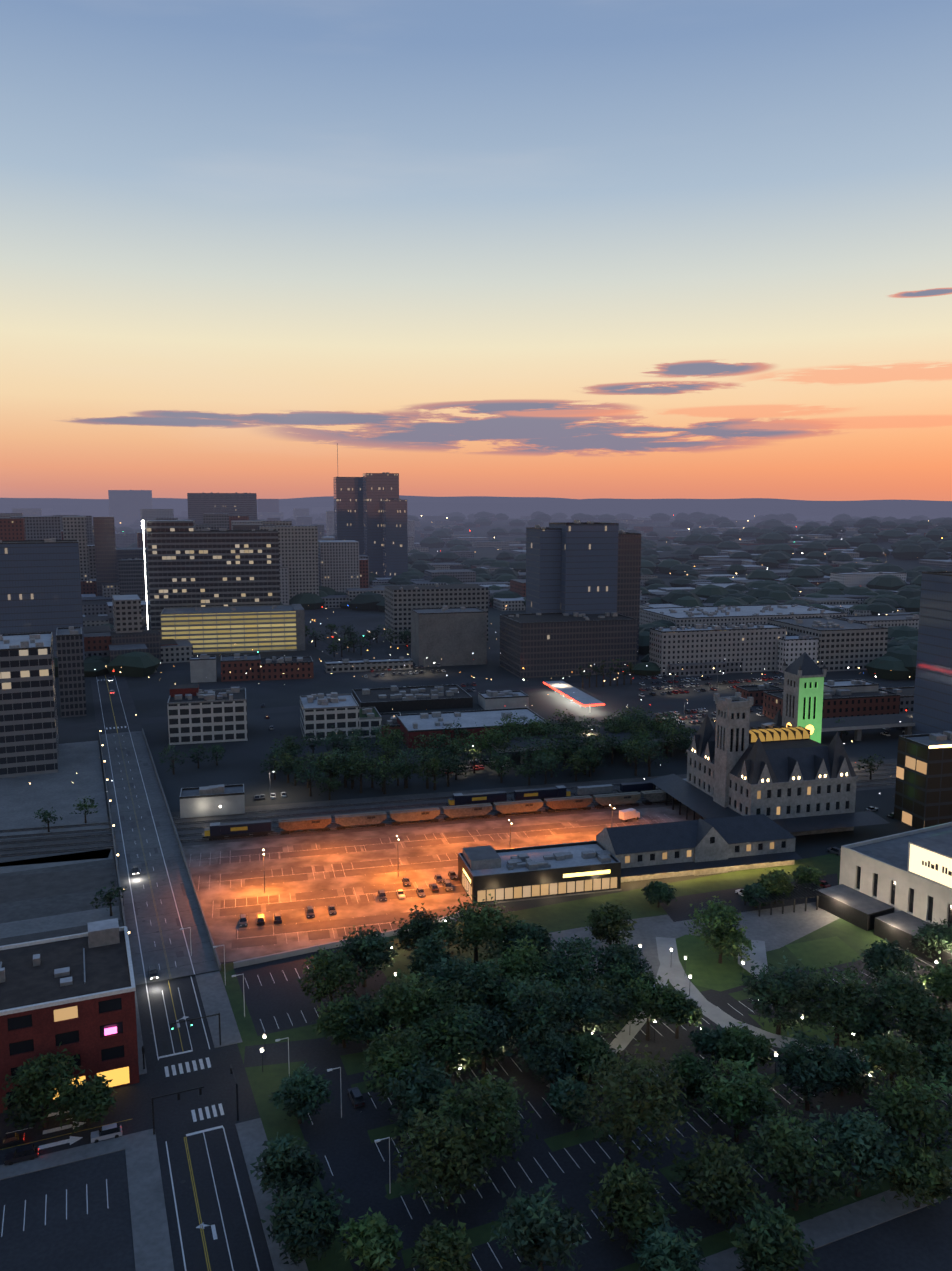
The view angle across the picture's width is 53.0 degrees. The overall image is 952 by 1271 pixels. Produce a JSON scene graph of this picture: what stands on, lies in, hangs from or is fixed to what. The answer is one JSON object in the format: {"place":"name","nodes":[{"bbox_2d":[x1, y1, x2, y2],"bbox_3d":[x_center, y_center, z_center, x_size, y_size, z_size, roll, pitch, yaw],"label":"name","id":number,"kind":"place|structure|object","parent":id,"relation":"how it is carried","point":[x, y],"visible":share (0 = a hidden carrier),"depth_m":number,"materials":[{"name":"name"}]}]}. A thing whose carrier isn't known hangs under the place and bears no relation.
{"place":"outdoors","nodes":[
{"label":"outdoors","id":0,"kind":"place"},
{"bbox_2d":[0,741,951,1270],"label":"park ground","id":1,"kind":"structure","parent":0,"point":[340,1135],"depth_m":178.27,"materials":[{"name":"green plant"}]},
{"bbox_2d":[1,623,951,1270],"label":"tree","id":2,"kind":"object","parent":1,"relation":"on","point":[453,1019],"depth_m":159.14,"materials":[{"name":"green plant"}]},
{"bbox_2d":[816,822,951,966],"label":"white building","id":3,"kind":"structure","parent":1,"relation":"on","point":[894,887],"depth_m":228.67,"materials":[{"name":"concrete"}]},
{"bbox_2d":[0,495,951,629],"bbox_3d":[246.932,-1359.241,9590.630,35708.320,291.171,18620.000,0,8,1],"label":"hills","id":4,"kind":"structure","parent":0,"point":[749,508],"depth_m":8776.83,"materials":[{"name":"grey"}]},
{"bbox_2d":[0,499,951,676],"bbox_3d":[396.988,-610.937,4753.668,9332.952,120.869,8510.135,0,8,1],"label":"distant city","id":5,"kind":"object","parent":4,"relation":"on","point":[313,555],"visible":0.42,"depth_m":977.54,"materials":[{"name":"concrete"}]},
{"bbox_2d":[53,509,951,679],"bbox_3d":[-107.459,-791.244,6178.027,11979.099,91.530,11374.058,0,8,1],"label":"distant trees","id":6,"kind":"object","parent":4,"relation":"on","point":[897,660],"visible":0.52,"depth_m":1280.93,"materials":[{"name":"green plant"}]},
{"bbox_2d":[0,0,951,500],"label":"sky","id":7,"kind":"structure","parent":0,"point":[570,249],"materials":[{"name":"blue"}]},
{"bbox_2d":[55,519,915,1123],"bbox_3d":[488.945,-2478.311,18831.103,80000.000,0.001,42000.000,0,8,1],"label":"ground","id":8,"kind":"structure","parent":0,"point":[241,763],"depth_m":428.06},
{"bbox_2d":[0,918,138,1112],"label":"red brick block","id":9,"kind":"structure","parent":8,"relation":"on","point":[74,994],"depth_m":164.80,"materials":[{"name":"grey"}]},
{"bbox_2d":[0,759,896,967],"bbox_3d":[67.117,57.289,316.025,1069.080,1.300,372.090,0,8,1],"label":"station lot and tracks","id":10,"kind":"object","parent":8,"relation":"on","point":[348,873],"visible":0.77,"depth_m":272.38,"materials":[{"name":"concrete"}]},
{"bbox_2d":[203,778,686,839],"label":"freight train","id":11,"kind":"object","parent":10,"relation":"on","point":[459,805],"visible":0.9,"depth_m":309.96,"materials":[{"name":"metal"}]},
{"bbox_2d":[0,664,911,1164],"bbox_3d":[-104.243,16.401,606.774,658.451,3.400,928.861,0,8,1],"label":"cars","id":12,"kind":"object","parent":8,"relation":"on","point":[100,1134],"visible":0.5,"depth_m":254.86,"materials":[{"name":"paint"}]},
{"bbox_2d":[0,443,951,828],"bbox_3d":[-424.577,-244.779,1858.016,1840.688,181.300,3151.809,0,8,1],"label":"buildings","id":13,"kind":"structure","parent":8,"relation":"on","point":[212,591],"depth_m":569.09,"materials":[{"name":"concrete"}]},
{"bbox_2d":[0,614,951,1270],"bbox_3d":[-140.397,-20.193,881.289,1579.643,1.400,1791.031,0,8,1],"label":"roads and pavements","id":14,"kind":"structure","parent":8,"relation":"on","point":[180,1190],"depth_m":149.86,"materials":[{"name":"grey asphalt"}]},
{"bbox_2d":[99,660,937,1192],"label":"poles and signals","id":15,"kind":"object","parent":8,"relation":"on","point":[331,1068],"visible":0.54,"depth_m":174.44,"materials":[{"name":"grey metal"}]},
{"bbox_2d":[458,814,802,902],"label":"baggage building","id":16,"kind":"structure","parent":8,"relation":"on","point":[611,858],"depth_m":257.78,"materials":[{"name":"stone"}]},
{"bbox_2d":[648,652,888,835],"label":"train station","id":17,"kind":"object","parent":8,"relation":"on","point":[788,771],"visible":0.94,"depth_m":296.52,"materials":[{"name":"stone"}]},
{"bbox_2d":[30,515,942,793],"bbox_3d":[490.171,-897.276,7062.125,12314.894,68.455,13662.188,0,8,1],"label":"distant lights","id":18,"kind":"object","parent":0,"point":[472,653],"visible":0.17,"depth_m":561.91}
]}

